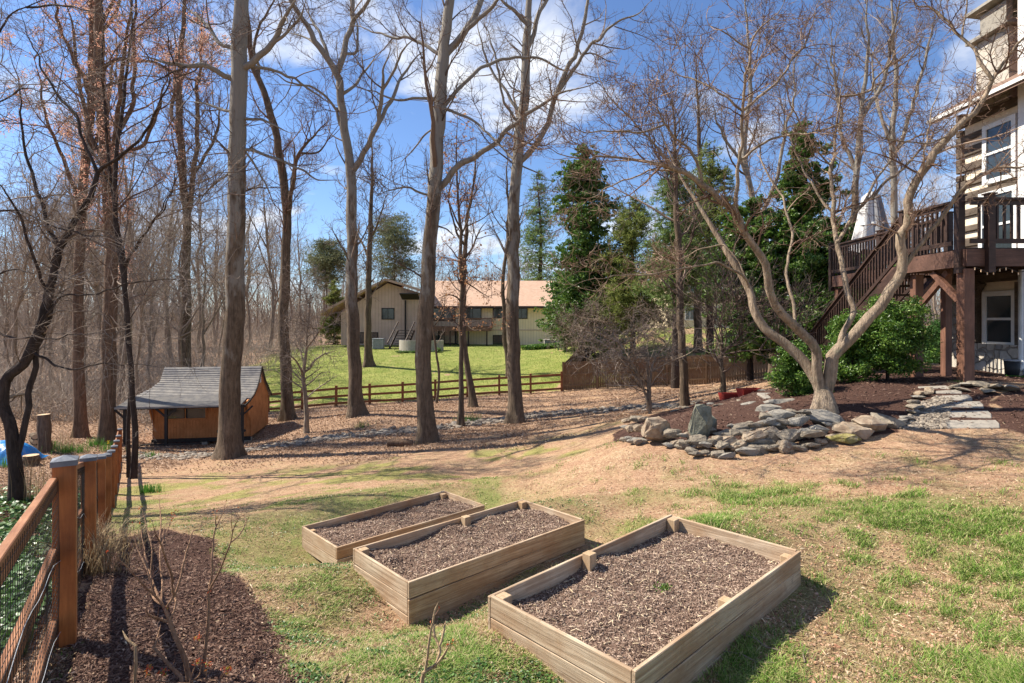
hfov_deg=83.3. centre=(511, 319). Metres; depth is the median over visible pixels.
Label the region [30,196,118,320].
woodland tree
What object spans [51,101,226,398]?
woodland tree
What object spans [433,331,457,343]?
window
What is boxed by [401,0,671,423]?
bare tree
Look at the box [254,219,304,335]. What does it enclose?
woodland tree
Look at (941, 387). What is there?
stepping stone
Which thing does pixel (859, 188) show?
woodland tree
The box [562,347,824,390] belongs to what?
board fence
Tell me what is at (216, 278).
woodland tree
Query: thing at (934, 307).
woodland tree
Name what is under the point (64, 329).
woodland tree
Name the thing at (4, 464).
daffodil clump
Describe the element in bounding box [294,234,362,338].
pine tree
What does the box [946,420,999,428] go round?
stepping stone
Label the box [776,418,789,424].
fieldstone
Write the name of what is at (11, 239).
woodland tree
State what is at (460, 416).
beech tree
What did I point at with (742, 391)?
planter box
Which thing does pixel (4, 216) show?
woodland tree
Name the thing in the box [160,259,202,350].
woodland tree
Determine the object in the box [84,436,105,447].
daffodil clump
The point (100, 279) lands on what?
woodland tree
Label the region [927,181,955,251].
woodland tree
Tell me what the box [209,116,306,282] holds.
woodland tree
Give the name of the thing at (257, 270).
woodland tree
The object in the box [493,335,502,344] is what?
window
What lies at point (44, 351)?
woodland tree
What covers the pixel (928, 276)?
timber deck
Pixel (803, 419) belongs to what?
fieldstone
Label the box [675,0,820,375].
bare tree
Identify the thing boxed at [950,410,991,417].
stepping stone
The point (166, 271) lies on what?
woodland tree
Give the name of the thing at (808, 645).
dry thatch
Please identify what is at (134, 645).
rose bush
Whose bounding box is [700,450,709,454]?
fieldstone
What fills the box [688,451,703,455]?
fieldstone
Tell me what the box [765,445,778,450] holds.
fieldstone
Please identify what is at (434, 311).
window
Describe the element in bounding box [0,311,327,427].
undergrowth
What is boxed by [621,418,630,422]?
fieldstone
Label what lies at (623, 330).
cedar tree
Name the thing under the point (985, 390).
fieldstone
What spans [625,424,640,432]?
fieldstone
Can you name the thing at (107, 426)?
bare tree
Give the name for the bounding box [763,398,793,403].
slate slab
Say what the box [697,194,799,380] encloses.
holly tree
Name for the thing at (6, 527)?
ivy groundcover
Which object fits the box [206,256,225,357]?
woodland tree
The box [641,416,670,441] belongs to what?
boulder
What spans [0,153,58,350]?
woodland tree
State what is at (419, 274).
woodland tree
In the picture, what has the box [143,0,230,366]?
bare tree
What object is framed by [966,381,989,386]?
fieldstone
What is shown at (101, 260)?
woodland tree
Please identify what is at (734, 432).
fieldstone
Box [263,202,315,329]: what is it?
woodland tree
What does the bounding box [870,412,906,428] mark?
boulder
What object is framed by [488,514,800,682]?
raised bed
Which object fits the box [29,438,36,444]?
log
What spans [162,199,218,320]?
woodland tree
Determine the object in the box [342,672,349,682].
rose bush
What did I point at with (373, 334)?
window
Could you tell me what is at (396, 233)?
pine tree
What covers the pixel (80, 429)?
bare tree
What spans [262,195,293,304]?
woodland tree
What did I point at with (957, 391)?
stepping stone
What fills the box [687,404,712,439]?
boulder
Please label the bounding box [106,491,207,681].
rose bush
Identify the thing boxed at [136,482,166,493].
daffodil clump
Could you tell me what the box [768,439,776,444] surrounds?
fieldstone
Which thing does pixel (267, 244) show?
woodland tree
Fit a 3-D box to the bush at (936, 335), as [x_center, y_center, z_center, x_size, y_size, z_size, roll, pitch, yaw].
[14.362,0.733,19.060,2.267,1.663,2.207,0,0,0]
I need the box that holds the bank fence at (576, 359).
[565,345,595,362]
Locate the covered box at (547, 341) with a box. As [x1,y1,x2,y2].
[543,339,555,343]
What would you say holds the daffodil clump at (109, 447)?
on the ground at (516, 461)
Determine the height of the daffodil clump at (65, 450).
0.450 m
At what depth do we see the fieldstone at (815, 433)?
9.36 m
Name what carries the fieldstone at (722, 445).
on the fieldstone
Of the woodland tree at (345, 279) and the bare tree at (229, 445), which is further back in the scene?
the woodland tree at (345, 279)
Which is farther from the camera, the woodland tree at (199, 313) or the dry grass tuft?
the woodland tree at (199, 313)
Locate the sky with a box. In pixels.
[0,0,986,324]
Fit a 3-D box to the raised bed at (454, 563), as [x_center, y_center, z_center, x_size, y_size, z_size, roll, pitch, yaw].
[-0.393,2.603,6.402,2.436,0.515,1.069,0,0,-43]
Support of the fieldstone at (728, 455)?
on the ground at (516, 461)
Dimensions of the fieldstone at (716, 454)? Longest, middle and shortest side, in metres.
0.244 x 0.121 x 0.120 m
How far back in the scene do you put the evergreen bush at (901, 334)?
11.89 m
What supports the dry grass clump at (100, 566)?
on the ground at (516, 461)
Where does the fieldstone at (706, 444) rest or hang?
on the ground at (516, 461)
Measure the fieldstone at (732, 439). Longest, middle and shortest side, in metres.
0.429 x 0.240 x 0.214 m
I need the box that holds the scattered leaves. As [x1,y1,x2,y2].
[50,377,1023,682]
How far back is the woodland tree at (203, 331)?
43.57 m
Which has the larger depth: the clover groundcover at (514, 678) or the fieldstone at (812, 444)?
the fieldstone at (812, 444)
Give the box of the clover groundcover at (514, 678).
[166,495,612,682]
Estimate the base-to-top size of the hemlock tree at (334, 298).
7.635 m
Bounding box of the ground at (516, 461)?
[0,323,1023,682]
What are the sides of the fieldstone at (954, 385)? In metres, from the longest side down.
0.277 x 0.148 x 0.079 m
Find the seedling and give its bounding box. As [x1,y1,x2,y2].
[654,581,671,591]
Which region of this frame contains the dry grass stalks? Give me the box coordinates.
[45,425,79,452]
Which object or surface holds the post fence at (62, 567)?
on the ground at (516, 461)
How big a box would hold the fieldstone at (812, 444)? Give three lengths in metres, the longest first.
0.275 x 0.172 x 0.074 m
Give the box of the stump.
[22,454,40,466]
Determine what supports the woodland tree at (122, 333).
on the ground at (516, 461)
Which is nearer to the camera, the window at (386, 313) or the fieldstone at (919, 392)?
the fieldstone at (919, 392)
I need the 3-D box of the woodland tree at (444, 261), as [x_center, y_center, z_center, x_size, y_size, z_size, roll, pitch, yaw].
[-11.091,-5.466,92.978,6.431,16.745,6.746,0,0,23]
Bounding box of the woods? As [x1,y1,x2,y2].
[0,264,939,335]
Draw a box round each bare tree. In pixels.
[0,0,211,437]
[0,0,244,503]
[0,0,281,478]
[11,0,237,477]
[18,0,230,444]
[91,0,366,460]
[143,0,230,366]
[184,0,386,421]
[207,0,439,418]
[261,253,347,433]
[296,0,631,444]
[324,104,410,367]
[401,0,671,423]
[414,262,452,402]
[417,139,506,407]
[474,98,561,376]
[563,0,726,405]
[637,204,835,391]
[646,8,730,352]
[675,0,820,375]
[773,0,949,231]
[833,0,950,265]
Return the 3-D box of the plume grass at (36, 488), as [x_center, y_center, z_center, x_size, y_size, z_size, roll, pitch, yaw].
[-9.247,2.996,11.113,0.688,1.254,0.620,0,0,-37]
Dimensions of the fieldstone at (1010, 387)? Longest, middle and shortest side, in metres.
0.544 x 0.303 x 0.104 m
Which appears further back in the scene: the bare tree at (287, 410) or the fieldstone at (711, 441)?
the bare tree at (287, 410)
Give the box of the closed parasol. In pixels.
[851,191,888,254]
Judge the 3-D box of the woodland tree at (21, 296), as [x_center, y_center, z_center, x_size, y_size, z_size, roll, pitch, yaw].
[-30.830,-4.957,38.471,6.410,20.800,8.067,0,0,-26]
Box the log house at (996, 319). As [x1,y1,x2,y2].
[928,0,1023,375]
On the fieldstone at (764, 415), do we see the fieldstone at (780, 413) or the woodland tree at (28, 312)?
the fieldstone at (780, 413)
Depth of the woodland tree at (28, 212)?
43.73 m
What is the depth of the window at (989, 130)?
14.14 m
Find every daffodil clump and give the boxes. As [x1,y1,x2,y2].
[0,458,6,467]
[45,443,80,453]
[51,442,95,454]
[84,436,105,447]
[95,440,125,452]
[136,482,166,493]
[354,421,370,427]
[452,414,481,421]
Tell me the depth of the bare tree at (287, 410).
29.65 m
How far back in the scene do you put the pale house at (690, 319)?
62.00 m
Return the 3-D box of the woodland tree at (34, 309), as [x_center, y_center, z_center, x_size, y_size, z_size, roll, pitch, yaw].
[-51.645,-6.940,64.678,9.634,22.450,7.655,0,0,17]
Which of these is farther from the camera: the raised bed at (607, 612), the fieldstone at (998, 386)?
the fieldstone at (998, 386)
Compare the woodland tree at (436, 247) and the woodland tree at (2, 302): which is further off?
the woodland tree at (436, 247)
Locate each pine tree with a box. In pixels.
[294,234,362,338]
[359,209,438,285]
[519,170,558,280]
[562,195,671,368]
[624,157,721,387]
[685,137,744,368]
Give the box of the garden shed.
[114,366,271,446]
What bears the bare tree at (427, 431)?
on the ground at (516, 461)
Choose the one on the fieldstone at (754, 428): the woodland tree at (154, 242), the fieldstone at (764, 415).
the fieldstone at (764, 415)
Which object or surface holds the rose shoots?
on the ground at (516, 461)
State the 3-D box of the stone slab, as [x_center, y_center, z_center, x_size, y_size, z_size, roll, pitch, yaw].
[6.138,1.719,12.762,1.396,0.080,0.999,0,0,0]
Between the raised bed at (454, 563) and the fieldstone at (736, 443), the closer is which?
the raised bed at (454, 563)
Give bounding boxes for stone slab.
[757,393,770,398]
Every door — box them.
[217,402,245,435]
[978,184,1017,247]
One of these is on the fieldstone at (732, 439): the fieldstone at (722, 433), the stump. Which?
the fieldstone at (722, 433)
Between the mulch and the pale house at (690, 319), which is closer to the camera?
the mulch
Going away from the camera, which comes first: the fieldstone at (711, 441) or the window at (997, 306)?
the fieldstone at (711, 441)
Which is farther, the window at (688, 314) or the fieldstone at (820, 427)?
the window at (688, 314)
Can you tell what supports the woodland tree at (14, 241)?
on the ground at (516, 461)
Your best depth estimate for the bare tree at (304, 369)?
24.46 m
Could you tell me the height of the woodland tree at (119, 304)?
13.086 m
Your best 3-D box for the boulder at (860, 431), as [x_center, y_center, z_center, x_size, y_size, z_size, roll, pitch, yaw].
[5.683,1.852,9.568,0.671,0.249,0.369,9,7,6]
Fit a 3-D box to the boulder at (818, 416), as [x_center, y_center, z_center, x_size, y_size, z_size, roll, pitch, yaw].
[5.472,1.742,10.107,0.728,0.286,0.458,5,5,-6]
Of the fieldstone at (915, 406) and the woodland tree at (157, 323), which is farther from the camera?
the woodland tree at (157, 323)
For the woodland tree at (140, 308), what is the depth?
33.13 m
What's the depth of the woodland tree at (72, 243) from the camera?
58.47 m
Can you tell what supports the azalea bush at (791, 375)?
on the ground at (516, 461)
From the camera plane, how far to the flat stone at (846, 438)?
9.31 m
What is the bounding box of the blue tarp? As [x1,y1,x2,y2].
[0,440,48,464]
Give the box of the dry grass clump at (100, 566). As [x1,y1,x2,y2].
[2,499,185,578]
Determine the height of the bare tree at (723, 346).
6.376 m
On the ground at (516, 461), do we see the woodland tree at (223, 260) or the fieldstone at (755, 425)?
the woodland tree at (223, 260)
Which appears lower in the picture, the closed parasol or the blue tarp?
the blue tarp
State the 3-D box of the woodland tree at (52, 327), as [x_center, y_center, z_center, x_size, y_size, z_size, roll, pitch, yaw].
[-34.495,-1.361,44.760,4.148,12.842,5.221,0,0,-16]
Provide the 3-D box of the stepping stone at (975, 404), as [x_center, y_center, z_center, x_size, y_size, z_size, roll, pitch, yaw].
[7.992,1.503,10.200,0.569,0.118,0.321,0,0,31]
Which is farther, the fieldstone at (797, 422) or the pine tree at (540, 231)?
the pine tree at (540, 231)
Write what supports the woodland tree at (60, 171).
on the ground at (516, 461)
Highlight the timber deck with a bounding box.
[801,192,1023,381]
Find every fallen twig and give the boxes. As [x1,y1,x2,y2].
[724,651,773,662]
[743,634,778,649]
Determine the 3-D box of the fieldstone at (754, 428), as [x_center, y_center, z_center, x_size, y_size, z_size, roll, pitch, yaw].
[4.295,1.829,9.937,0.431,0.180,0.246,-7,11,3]
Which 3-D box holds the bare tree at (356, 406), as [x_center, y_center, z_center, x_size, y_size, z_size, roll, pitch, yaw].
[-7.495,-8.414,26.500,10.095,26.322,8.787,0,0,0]
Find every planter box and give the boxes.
[718,392,737,399]
[736,388,761,396]
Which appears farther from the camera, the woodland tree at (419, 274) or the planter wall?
the woodland tree at (419, 274)
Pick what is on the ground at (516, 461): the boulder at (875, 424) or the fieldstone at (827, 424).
the boulder at (875, 424)
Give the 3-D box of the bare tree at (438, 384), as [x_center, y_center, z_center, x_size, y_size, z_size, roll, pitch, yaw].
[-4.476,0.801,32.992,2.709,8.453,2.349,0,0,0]
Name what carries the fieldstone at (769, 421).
on the fieldstone at (782, 427)
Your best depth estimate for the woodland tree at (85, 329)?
37.87 m
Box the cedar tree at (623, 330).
[575,242,652,357]
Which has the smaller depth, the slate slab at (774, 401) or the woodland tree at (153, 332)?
the slate slab at (774, 401)
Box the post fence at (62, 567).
[0,428,121,682]
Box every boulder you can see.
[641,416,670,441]
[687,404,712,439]
[710,416,716,433]
[802,409,844,423]
[831,421,874,439]
[851,415,887,431]
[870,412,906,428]
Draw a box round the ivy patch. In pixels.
[521,341,574,349]
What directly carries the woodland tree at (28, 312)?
on the ground at (516, 461)
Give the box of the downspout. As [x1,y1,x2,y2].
[1018,269,1023,370]
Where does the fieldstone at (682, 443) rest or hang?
on the ground at (516, 461)
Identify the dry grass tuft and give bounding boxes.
[78,507,169,555]
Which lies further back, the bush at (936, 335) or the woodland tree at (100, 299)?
the woodland tree at (100, 299)
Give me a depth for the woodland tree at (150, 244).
73.08 m
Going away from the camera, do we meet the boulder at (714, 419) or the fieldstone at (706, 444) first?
the fieldstone at (706, 444)
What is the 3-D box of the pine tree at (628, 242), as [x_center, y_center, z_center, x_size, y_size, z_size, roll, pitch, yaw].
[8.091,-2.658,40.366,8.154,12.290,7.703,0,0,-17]
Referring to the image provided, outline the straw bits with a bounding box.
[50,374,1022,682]
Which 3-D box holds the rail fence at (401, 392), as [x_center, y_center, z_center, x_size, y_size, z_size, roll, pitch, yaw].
[-5.648,4.411,34.983,17.758,2.357,0.179,0,0,-7]
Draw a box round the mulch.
[47,366,1023,682]
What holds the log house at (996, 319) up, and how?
on the ground at (516, 461)
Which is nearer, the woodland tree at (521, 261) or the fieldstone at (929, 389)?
the fieldstone at (929, 389)
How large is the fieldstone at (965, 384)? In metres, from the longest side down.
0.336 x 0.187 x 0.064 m
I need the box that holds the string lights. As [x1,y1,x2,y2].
[974,267,1023,274]
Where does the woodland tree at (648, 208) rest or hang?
on the ground at (516, 461)
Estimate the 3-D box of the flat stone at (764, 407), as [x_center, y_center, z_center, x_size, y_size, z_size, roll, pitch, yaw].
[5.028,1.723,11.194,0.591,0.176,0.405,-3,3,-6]
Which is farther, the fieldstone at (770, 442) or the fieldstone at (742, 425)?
the fieldstone at (742, 425)
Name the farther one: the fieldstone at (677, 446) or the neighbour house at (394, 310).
the neighbour house at (394, 310)
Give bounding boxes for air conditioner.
[372,338,384,348]
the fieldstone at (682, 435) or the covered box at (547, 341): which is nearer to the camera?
the fieldstone at (682, 435)
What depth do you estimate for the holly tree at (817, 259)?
20.84 m
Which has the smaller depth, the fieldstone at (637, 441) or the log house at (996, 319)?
the fieldstone at (637, 441)
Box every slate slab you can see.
[741,401,755,404]
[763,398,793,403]
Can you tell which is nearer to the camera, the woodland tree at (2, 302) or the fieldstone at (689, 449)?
the fieldstone at (689, 449)
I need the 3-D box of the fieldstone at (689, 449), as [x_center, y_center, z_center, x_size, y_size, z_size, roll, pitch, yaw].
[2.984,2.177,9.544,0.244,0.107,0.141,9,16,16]
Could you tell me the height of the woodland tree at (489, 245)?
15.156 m
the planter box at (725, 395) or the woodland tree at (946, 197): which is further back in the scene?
the woodland tree at (946, 197)
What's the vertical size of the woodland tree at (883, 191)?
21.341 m
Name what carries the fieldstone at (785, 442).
on the ground at (516, 461)
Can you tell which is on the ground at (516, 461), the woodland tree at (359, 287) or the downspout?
the woodland tree at (359, 287)
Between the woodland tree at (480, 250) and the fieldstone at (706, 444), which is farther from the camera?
the woodland tree at (480, 250)
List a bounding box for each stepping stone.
[918,386,949,388]
[934,389,961,393]
[940,394,971,400]
[944,401,983,407]
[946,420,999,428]
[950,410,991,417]
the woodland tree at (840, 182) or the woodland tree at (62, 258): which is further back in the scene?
the woodland tree at (840, 182)
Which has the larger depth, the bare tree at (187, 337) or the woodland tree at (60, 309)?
the woodland tree at (60, 309)
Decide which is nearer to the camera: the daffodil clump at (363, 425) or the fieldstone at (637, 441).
the fieldstone at (637, 441)
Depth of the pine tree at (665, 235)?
33.56 m
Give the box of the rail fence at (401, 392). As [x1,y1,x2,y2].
[268,371,562,411]
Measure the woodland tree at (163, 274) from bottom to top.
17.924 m
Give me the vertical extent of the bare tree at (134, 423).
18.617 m
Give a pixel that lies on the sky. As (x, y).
(415, 120)
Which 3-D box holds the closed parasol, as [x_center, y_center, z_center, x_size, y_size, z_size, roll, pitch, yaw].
[11.350,-2.795,18.200,1.311,2.750,1.311,0,0,25]
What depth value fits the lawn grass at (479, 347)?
45.57 m
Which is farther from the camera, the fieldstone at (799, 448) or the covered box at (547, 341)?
the covered box at (547, 341)
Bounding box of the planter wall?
[399,340,443,351]
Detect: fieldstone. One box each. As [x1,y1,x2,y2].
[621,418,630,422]
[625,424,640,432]
[627,437,647,444]
[629,415,641,421]
[633,425,642,431]
[633,439,642,444]
[637,416,647,420]
[662,428,681,437]
[662,442,673,447]
[674,444,683,449]
[676,439,690,448]
[677,433,687,437]
[685,447,697,452]
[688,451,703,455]
[689,434,706,446]
[699,441,711,447]
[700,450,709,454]
[707,438,716,443]
[711,435,723,445]
[711,450,724,457]
[713,431,731,435]
[714,441,729,449]
[718,452,735,458]
[721,435,737,448]
[723,429,739,435]
[730,441,746,450]
[731,422,750,429]
[733,439,748,445]
[735,447,759,455]
[741,430,767,441]
[745,444,769,453]
[748,422,761,427]
[750,419,768,430]
[752,439,769,444]
[756,426,779,431]
[759,412,773,419]
[763,417,780,425]
[764,429,780,440]
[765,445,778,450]
[766,409,796,418]
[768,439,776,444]
[771,422,781,426]
[775,425,787,429]
[775,429,798,441]
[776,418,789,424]
[776,439,795,452]
[778,445,790,452]
[786,416,809,426]
[789,420,800,424]
[793,445,807,450]
[796,410,811,414]
[797,428,810,437]
[799,430,827,436]
[806,442,820,447]
[808,425,829,432]
[814,438,827,444]
[821,422,832,426]
[825,433,842,442]
[899,415,914,419]
[904,404,924,408]
[907,399,919,403]
[911,395,925,397]
[913,390,929,394]
[924,387,933,392]
[948,384,960,387]
[954,387,970,390]
[958,382,972,385]
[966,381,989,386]
[979,388,995,392]
[983,383,1003,388]
[1001,385,1020,390]
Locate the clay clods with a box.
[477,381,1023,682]
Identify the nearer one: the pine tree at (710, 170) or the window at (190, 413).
the window at (190, 413)
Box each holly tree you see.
[533,268,570,348]
[536,143,625,365]
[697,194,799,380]
[745,120,852,354]
[785,215,864,364]
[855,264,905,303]
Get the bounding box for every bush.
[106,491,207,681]
[122,630,139,682]
[149,624,182,682]
[199,499,249,675]
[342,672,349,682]
[420,603,455,682]
[763,338,834,396]
[818,310,896,382]
[834,294,941,380]
[909,318,939,364]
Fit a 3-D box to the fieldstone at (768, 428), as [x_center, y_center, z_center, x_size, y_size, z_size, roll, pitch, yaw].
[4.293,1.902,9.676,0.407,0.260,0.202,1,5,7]
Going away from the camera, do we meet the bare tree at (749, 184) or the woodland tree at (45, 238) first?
the bare tree at (749, 184)
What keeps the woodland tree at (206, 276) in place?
on the ground at (516, 461)
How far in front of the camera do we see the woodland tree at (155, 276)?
95.84 m
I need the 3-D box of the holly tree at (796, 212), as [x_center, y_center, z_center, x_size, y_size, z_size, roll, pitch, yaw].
[11.475,-2.892,22.859,4.100,10.133,4.018,0,0,39]
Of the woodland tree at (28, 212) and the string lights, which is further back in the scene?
the woodland tree at (28, 212)
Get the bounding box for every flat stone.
[755,404,782,411]
[826,433,861,443]
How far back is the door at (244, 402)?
25.92 m
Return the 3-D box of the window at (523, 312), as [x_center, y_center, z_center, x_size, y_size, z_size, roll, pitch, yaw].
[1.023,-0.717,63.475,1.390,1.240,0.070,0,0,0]
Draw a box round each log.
[29,432,36,438]
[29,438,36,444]
[36,414,51,452]
[387,439,412,446]
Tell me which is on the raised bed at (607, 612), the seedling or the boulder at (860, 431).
the seedling
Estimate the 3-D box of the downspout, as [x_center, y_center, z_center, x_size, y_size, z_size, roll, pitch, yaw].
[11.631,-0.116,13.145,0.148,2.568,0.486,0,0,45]
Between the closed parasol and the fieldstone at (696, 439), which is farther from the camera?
the closed parasol
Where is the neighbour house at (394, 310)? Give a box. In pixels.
[317,278,560,348]
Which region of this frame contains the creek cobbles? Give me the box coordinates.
[122,399,701,460]
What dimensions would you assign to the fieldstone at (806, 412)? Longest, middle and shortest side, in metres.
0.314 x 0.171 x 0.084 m
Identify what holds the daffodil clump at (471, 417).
on the ground at (516, 461)
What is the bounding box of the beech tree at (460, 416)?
[421,96,512,425]
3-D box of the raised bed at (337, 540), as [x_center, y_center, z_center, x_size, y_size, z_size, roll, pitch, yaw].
[-1.654,3.084,8.379,2.428,0.492,1.037,0,0,-43]
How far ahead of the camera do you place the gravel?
9.94 m
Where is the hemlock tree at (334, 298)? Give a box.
[315,279,344,343]
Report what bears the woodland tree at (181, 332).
on the ground at (516, 461)
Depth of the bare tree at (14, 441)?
11.11 m
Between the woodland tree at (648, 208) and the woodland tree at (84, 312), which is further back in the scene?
the woodland tree at (648, 208)
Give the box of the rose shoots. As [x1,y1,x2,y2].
[143,631,231,682]
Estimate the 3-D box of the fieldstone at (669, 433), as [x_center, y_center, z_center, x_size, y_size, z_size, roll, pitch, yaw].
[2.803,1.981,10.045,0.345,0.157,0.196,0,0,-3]
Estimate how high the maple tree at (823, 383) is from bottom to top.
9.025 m
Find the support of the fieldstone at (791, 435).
on the fieldstone at (785, 442)
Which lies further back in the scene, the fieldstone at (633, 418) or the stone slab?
the stone slab
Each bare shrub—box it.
[543,286,689,378]
[561,298,727,413]
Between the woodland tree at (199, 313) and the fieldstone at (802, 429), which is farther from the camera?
the woodland tree at (199, 313)
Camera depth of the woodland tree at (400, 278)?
108.02 m
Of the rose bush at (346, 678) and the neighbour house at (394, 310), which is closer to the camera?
the rose bush at (346, 678)
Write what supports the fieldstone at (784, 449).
on the ground at (516, 461)
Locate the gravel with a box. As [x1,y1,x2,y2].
[899,395,954,429]
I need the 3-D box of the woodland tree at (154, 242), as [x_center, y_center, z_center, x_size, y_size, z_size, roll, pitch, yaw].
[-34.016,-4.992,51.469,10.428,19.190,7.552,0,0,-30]
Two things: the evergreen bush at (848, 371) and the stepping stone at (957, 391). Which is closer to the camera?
the stepping stone at (957, 391)
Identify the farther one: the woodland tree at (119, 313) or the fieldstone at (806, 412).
the woodland tree at (119, 313)
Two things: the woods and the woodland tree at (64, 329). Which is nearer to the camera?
the woodland tree at (64, 329)
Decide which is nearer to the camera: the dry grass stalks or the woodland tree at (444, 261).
the dry grass stalks
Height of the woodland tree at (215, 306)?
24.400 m
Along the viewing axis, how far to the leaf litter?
22.34 m
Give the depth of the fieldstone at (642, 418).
10.93 m
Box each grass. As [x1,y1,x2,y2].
[10,452,47,502]
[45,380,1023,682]
[256,327,727,410]
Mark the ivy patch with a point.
(536, 346)
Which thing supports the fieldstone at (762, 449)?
on the ground at (516, 461)
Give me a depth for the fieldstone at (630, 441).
10.31 m
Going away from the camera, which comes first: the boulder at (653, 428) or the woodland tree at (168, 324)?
the boulder at (653, 428)
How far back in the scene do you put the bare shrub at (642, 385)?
17.95 m
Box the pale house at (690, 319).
[646,251,739,328]
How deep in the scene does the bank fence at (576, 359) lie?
40.93 m
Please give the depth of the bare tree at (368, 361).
45.80 m
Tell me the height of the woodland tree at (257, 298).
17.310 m
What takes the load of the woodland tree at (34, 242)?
on the ground at (516, 461)
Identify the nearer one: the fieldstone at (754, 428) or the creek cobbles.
the fieldstone at (754, 428)
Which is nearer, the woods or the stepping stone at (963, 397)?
the stepping stone at (963, 397)
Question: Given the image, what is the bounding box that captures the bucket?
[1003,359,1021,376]
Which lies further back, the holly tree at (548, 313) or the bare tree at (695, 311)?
the holly tree at (548, 313)
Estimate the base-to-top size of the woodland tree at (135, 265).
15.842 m
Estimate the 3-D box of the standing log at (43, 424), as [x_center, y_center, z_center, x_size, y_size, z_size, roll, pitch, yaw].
[-17.602,4.328,21.686,0.500,1.541,0.463,0,0,0]
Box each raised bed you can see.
[302,491,484,564]
[353,499,584,625]
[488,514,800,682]
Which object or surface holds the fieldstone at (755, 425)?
on the fieldstone at (754, 428)
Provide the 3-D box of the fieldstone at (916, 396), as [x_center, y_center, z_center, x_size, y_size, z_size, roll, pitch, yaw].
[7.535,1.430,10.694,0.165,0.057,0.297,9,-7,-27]
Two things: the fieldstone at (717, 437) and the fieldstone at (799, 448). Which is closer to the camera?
the fieldstone at (799, 448)
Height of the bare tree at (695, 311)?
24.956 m
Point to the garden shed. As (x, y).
(191, 414)
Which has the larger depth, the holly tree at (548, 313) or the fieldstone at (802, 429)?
the holly tree at (548, 313)
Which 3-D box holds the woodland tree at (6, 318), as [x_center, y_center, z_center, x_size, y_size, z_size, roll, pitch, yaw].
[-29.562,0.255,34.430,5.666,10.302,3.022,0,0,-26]
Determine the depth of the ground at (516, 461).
9.20 m
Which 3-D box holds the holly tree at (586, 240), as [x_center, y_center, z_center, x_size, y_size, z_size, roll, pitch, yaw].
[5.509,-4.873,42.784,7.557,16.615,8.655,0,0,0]
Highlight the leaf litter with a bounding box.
[0,371,770,682]
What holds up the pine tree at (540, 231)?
on the ground at (516, 461)
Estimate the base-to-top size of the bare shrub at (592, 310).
6.526 m
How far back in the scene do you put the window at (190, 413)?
25.51 m
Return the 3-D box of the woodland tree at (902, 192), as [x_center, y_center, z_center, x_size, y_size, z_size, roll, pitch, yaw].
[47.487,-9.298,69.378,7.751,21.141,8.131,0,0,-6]
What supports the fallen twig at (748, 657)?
on the ground at (516, 461)
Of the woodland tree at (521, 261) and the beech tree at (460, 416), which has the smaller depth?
the beech tree at (460, 416)
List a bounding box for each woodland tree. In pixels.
[0,79,92,392]
[0,121,104,309]
[0,140,16,286]
[0,149,87,360]
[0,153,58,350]
[0,176,29,280]
[0,187,33,358]
[0,197,26,353]
[0,197,30,298]
[0,199,36,336]
[0,240,70,403]
[0,241,41,342]
[0,261,71,388]
[8,153,101,320]
[11,175,100,328]
[19,138,121,264]
[20,29,188,403]
[21,176,100,321]
[26,236,91,381]
[30,157,102,359]
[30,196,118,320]
[31,110,102,385]
[34,70,172,333]
[41,225,84,333]
[44,247,103,349]
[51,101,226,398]
[54,169,176,368]
[58,169,105,356]
[64,161,182,362]
[66,209,137,301]
[69,221,158,385]
[88,218,144,356]
[89,271,138,349]
[101,177,180,346]
[103,220,148,347]
[118,213,176,411]
[119,145,194,346]
[123,183,248,366]
[134,237,177,382]
[136,100,227,366]
[137,116,227,352]
[145,226,178,322]
[148,202,180,347]
[150,219,193,338]
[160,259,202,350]
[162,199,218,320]
[177,187,267,366]
[191,186,227,338]
[193,220,225,336]
[195,169,227,343]
[203,215,256,299]
[203,234,225,321]
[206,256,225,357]
[208,172,274,346]
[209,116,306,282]
[219,122,301,347]
[244,203,291,331]
[246,246,276,334]
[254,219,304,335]
[260,176,317,332]
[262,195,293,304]
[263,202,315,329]
[315,228,341,316]
[334,247,365,295]
[343,224,367,290]
[374,253,412,289]
[410,260,435,291]
[414,211,446,288]
[436,238,455,280]
[462,236,490,280]
[479,236,505,280]
[499,233,533,280]
[636,177,668,272]
[814,150,851,224]
[842,170,902,222]
[868,175,902,221]
[869,144,953,250]
[880,163,942,244]
[885,148,953,317]
[901,166,952,320]
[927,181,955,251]
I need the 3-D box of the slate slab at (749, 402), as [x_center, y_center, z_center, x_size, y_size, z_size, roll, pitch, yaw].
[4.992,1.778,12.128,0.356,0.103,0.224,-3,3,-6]
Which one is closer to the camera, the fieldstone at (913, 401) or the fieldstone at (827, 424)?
the fieldstone at (827, 424)
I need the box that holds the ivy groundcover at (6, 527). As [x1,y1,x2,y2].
[0,483,80,654]
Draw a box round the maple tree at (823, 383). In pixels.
[488,0,1023,413]
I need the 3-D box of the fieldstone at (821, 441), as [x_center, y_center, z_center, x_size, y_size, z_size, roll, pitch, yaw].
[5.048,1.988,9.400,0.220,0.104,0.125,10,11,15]
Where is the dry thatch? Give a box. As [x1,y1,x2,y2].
[48,365,1023,682]
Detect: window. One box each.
[168,408,206,419]
[360,332,377,342]
[381,308,393,319]
[433,308,454,320]
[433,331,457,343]
[466,308,480,319]
[493,308,501,317]
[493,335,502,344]
[519,308,527,318]
[685,307,693,319]
[982,113,1017,185]
[982,290,1013,344]
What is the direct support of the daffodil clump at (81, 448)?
on the ground at (516, 461)
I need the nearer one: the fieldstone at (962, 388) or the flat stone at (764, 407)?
the fieldstone at (962, 388)

